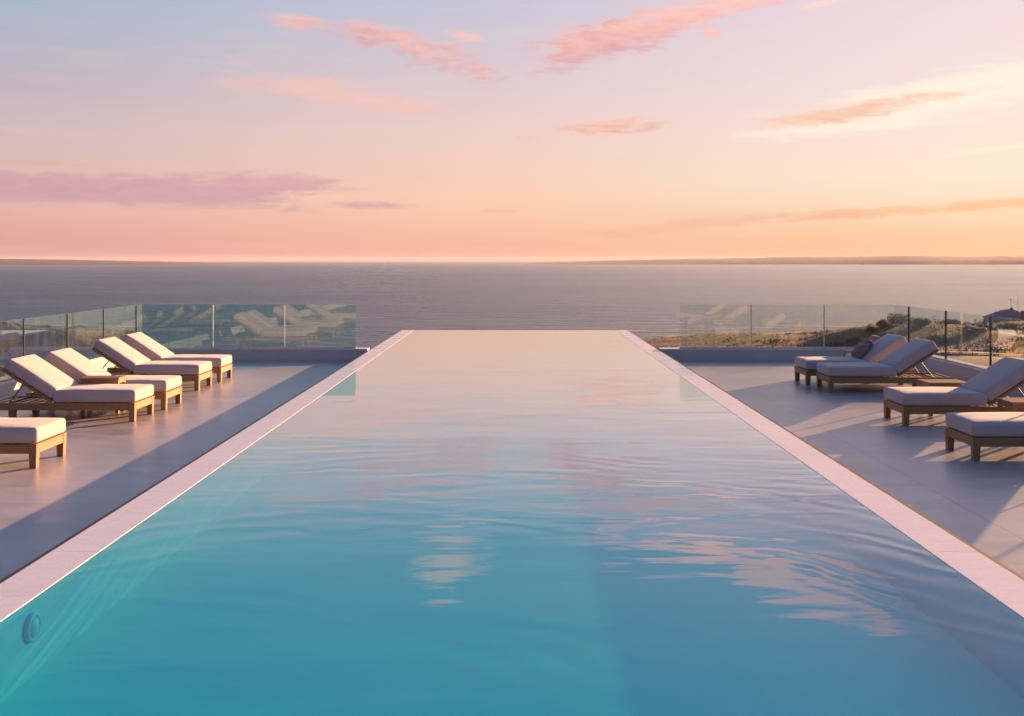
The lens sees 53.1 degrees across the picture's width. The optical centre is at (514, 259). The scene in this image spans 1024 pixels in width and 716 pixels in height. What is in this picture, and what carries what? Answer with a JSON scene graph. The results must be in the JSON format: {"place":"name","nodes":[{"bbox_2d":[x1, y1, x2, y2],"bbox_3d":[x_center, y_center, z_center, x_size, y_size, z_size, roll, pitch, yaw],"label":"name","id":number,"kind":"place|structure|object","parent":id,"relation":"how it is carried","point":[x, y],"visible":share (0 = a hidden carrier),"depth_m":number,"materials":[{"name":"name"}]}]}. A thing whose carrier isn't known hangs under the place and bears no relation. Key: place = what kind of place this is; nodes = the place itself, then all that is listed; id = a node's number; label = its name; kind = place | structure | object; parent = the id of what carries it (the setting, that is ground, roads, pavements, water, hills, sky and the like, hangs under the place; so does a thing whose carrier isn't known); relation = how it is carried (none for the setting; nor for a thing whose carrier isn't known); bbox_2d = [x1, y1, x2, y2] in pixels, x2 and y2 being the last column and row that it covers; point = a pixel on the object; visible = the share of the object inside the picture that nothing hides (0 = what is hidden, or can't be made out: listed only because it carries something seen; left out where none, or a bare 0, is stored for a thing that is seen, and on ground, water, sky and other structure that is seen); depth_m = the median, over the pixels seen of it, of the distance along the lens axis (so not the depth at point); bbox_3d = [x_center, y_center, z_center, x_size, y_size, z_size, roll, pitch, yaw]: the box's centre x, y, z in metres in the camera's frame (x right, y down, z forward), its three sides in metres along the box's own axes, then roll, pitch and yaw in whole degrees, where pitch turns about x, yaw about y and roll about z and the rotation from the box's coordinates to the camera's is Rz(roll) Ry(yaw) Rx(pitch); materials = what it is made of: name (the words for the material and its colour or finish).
{"place":"outdoors","nodes":[
{"label":"outdoors","id":0,"kind":"place"},
{"bbox_2d":[0,259,234,264],"bbox_3d":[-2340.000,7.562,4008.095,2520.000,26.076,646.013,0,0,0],"label":"headland","id":1,"kind":"structure","parent":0,"point":[48,262],"depth_m":3800.20,"materials":[{"name":"grey"}]},
{"bbox_2d":[0,261,1023,377],"bbox_3d":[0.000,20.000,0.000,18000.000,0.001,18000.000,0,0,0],"label":"sea","id":2,"kind":"structure","parent":0,"point":[371,304],"depth_m":534.73,"materials":[{"name":"liquid"}]},
{"bbox_2d":[641,323,961,330],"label":"surf","id":3,"kind":"structure","parent":2,"relation":"on","point":[768,327],"depth_m":299.11,"materials":[{"name":"liquid"}]},
{"bbox_2d":[0,360,1023,579],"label":"deck","id":4,"kind":"structure","parent":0,"point":[109,461],"depth_m":11.83,"materials":[{"name":"concrete"}]},
{"bbox_2d":[0,417,65,468],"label":"sun lounger","id":5,"kind":"object","parent":4,"relation":"on","point":[32,437],"visible":1,"depth_m":10.89,"materials":[{"name":"white fabric"}]},
{"bbox_2d":[0,358,115,398],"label":"parapet wall","id":6,"kind":"structure","parent":4,"relation":"on","point":[10,388],"depth_m":16.64,"materials":[{"name":"stone"}]},
{"bbox_2d":[0,304,141,382],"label":"glass balustrade","id":7,"kind":"object","parent":6,"relation":"on","point":[81,333],"visible":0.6,"depth_m":19.77,"materials":[{"name":"glass"}]},
{"bbox_2d":[0,354,153,421],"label":"sun lounger","id":8,"kind":"object","parent":4,"relation":"on","point":[52,387],"visible":0.99,"depth_m":13.92,"materials":[{"name":"white fabric"}]},
{"bbox_2d":[79,375,126,412],"bbox_3d":[-5.955,1.955,14.830,0.570,0.510,0.296,0,0,0],"label":"side table","id":9,"kind":"object","parent":4,"relation":"on","point":[104,379],"visible":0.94,"depth_m":14.70,"materials":[{"name":"brown wood"}]},
{"bbox_2d":[26,348,181,409],"bbox_3d":[-6.129,1.782,15.366,2.056,0.855,0.757,0,0,0],"label":"sun lounger","id":10,"kind":"object","parent":4,"relation":"on","point":[73,364],"visible":0.56,"depth_m":15.11,"materials":[{"name":"white fabric"}]},
{"bbox_2d":[91,337,211,390],"bbox_3d":[-6.325,1.782,17.604,2.056,0.855,0.757,0,0,1],"label":"sun lounger","id":11,"kind":"object","parent":4,"relation":"on","point":[126,358],"visible":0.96,"depth_m":17.25,"materials":[{"name":"white fabric"}]},
{"bbox_2d":[107,332,231,381],"bbox_3d":[-6.300,1.782,18.790,2.056,0.855,0.758,0,0,0],"label":"sun lounger","id":12,"kind":"object","parent":4,"relation":"on","point":[147,346],"visible":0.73,"depth_m":18.48,"materials":[{"name":"white fabric"}]},
{"bbox_2d":[167,347,369,359],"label":"parapet wall","id":13,"kind":"structure","parent":4,"relation":"on","point":[295,353],"depth_m":22.35,"materials":[{"name":"concrete"}]},
{"bbox_2d":[165,305,355,347],"bbox_3d":[-5.815,1.472,22.450,4.690,0.965,0.044,0,0,0],"label":"glass balustrade","id":14,"kind":"object","parent":13,"relation":"on","point":[256,347],"visible":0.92,"depth_m":22.43,"materials":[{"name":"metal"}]},
{"bbox_2d":[0,330,1023,715],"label":"infinity pool","id":15,"kind":"structure","parent":4,"relation":"in","point":[456,606],"depth_m":7.02,"materials":[{"name":"blue liquid"}]},
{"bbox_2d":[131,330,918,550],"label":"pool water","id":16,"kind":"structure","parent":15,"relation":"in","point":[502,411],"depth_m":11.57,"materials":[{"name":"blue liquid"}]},
{"bbox_2d":[659,347,853,359],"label":"parapet wall","id":17,"kind":"structure","parent":4,"relation":"on","point":[676,353],"depth_m":22.35,"materials":[{"name":"concrete"}]},
{"bbox_2d":[679,305,854,347],"bbox_3d":[5.965,1.472,22.450,4.690,0.965,0.044,0,0,0],"label":"glass balustrade","id":18,"kind":"object","parent":17,"relation":"on","point":[773,347],"visible":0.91,"depth_m":22.43,"materials":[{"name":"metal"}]},
{"bbox_2d":[794,334,921,384],"bbox_3d":[6.149,1.782,18.382,2.056,0.855,0.758,0,0,0],"label":"sun lounger","id":19,"kind":"object","parent":4,"relation":"on","point":[881,348],"visible":0.66,"depth_m":18.05,"materials":[{"name":"white fabric"}]},
{"bbox_2d":[851,343,869,357],"bbox_3d":[6.213,1.634,18.399,0.170,0.319,0.322,39,-5,-10],"label":"pillow","id":20,"kind":"object","parent":19,"relation":"on","point":[859,350],"visible":1,"depth_m":18.29,"materials":[{"name":"grey fabric"}]},
{"bbox_2d":[862,340,871,346],"bbox_3d":[6.374,1.583,18.623,0.319,0.170,0.322,-45,-16,10],"label":"pillow","id":21,"kind":"object","parent":19,"relation":"on","point":[869,342],"visible":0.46,"depth_m":18.48,"materials":[{"name":"brown fabric"}]},
{"bbox_2d":[816,338,952,392],"bbox_3d":[6.235,1.782,17.316,2.056,0.855,0.757,0,0,1],"label":"sun lounger","id":22,"kind":"object","parent":4,"relation":"on","point":[896,365],"visible":0.98,"depth_m":16.95,"materials":[{"name":"white fabric"}]},
{"bbox_2d":[917,379,964,415],"bbox_3d":[6.130,1.975,14.640,0.580,0.470,0.436,0,0,0],"label":"side table","id":23,"kind":"object","parent":4,"relation":"on","point":[940,383],"visible":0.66,"depth_m":14.47,"materials":[{"name":"brown wood"}]},
{"bbox_2d":[883,357,1023,425],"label":"sun lounger","id":24,"kind":"object","parent":4,"relation":"on","point":[986,387],"visible":0.98,"depth_m":13.59,"materials":[{"name":"white fabric"}]},
{"bbox_2d":[915,355,1023,394],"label":"parapet wall","id":25,"kind":"structure","parent":4,"relation":"on","point":[963,372],"depth_m":19.30,"materials":[{"name":"stone"}]},
{"bbox_2d":[902,305,1011,369],"bbox_3d":[8.300,1.472,6.760,0.044,0.965,31.320,0,0,0],"label":"glass balustrade","id":26,"kind":"object","parent":25,"relation":"on","point":[990,343],"visible":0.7,"depth_m":19.30,"materials":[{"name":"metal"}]},
{"bbox_2d":[945,412,1023,460],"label":"sun lounger","id":27,"kind":"object","parent":4,"relation":"on","point":[976,431],"visible":1,"depth_m":11.24,"materials":[{"name":"white fabric"}]},
{"bbox_2d":[996,397,1023,411],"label":"side table","id":28,"kind":"object","parent":4,"relation":"on","point":[1014,403],"visible":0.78,"depth_m":12.65,"materials":[{"name":"brown wood"}]},
{"bbox_2d":[0,0,1023,261],"label":"sky","id":29,"kind":"structure","parent":0,"point":[131,130],"materials":[{"name":"pink"}]},
{"bbox_2d":[523,255,1023,263],"bbox_3d":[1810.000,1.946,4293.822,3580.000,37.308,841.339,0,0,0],"label":"headland","id":30,"kind":"structure","parent":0,"point":[925,259],"depth_m":4009.88,"materials":[{"name":"grey"}]},
{"bbox_2d":[640,319,1023,366],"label":"dunes","id":31,"kind":"structure","parent":0,"point":[982,359],"depth_m":113.51,"materials":[{"name":"beige plant"}]},
{"bbox_2d":[825,341,853,346],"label":"shrub","id":32,"kind":"object","parent":31,"relation":"on","point":[839,344],"visible":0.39,"depth_m":103.77,"materials":[{"name":"green plant"}]},
{"bbox_2d":[846,335,866,343],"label":"shrub","id":33,"kind":"object","parent":31,"relation":"on","point":[857,339],"visible":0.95,"depth_m":107.82,"materials":[{"name":"green plant"}]},
{"bbox_2d":[863,324,878,333],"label":"shrub","id":34,"kind":"object","parent":31,"relation":"on","point":[869,329],"visible":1,"depth_m":111.78,"materials":[{"name":"green plant"}]},
{"bbox_2d":[723,316,1023,352],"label":"dune scrub","id":35,"kind":"object","parent":31,"relation":"on","point":[965,350],"visible":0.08,"depth_m":105.53,"materials":[{"name":"green plant"}]},
{"bbox_2d":[876,318,889,326],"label":"shrub","id":36,"kind":"object","parent":31,"relation":"on","point":[881,323],"visible":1,"depth_m":114.58,"materials":[{"name":"green plant"}]},
{"bbox_2d":[886,312,910,324],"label":"shrub","id":37,"kind":"object","parent":31,"relation":"on","point":[897,318],"visible":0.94,"depth_m":115.74,"materials":[{"name":"green plant"}]},
{"bbox_2d":[904,317,931,325],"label":"shrub","id":38,"kind":"object","parent":31,"relation":"on","point":[920,321],"visible":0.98,"depth_m":111.59,"materials":[{"name":"green plant"}]},
{"bbox_2d":[917,334,951,344],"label":"shrub","id":39,"kind":"object","parent":31,"relation":"on","point":[935,339],"visible":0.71,"depth_m":99.52,"materials":[{"name":"green plant"}]},
{"bbox_2d":[940,319,963,324],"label":"shrub","id":40,"kind":"object","parent":31,"relation":"on","point":[954,321],"visible":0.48,"depth_m":117.51,"materials":[{"name":"green plant"}]},
{"bbox_2d":[959,326,986,334],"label":"shrub","id":41,"kind":"object","parent":31,"relation":"on","point":[983,330],"visible":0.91,"depth_m":103.39,"materials":[{"name":"green plant"}]},
{"bbox_2d":[983,312,1014,322],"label":"beach house","id":42,"kind":"structure","parent":31,"relation":"on","point":[1000,316],"depth_m":234.44,"materials":[{"name":"blue tile"}]},
{"bbox_2d":[993,322,1021,330],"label":"shrub","id":43,"kind":"object","parent":31,"relation":"on","point":[1003,325],"visible":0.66,"depth_m":107.73,"materials":[{"name":"green plant"}]},
{"bbox_2d":[999,307,1019,313],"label":"beach house","id":44,"kind":"structure","parent":31,"relation":"on","point":[1010,310],"depth_m":246.01,"materials":[{"name":"grey tile"}]},
{"bbox_2d":[1010,310,1023,320],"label":"beach house","id":45,"kind":"structure","parent":31,"relation":"on","point":[1017,316],"depth_m":229.49,"materials":[{"name":"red tile"}]},
{"bbox_2d":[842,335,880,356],"bbox_3d":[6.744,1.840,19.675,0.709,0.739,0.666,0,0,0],"label":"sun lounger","id":46,"kind":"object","parent":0,"point":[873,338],"visible":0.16,"depth_m":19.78,"materials":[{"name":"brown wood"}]},
{"bbox_2d":[937,350,1022,354],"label":"path","id":47,"kind":"structure","parent":0,"point":[979,352],"depth_m":75.49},
{"bbox_2d":[964,326,1015,349],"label":"path","id":48,"kind":"structure","parent":0,"point":[1005,334],"depth_m":99.52,"materials":[{"name":"beige sand"}]}
]}

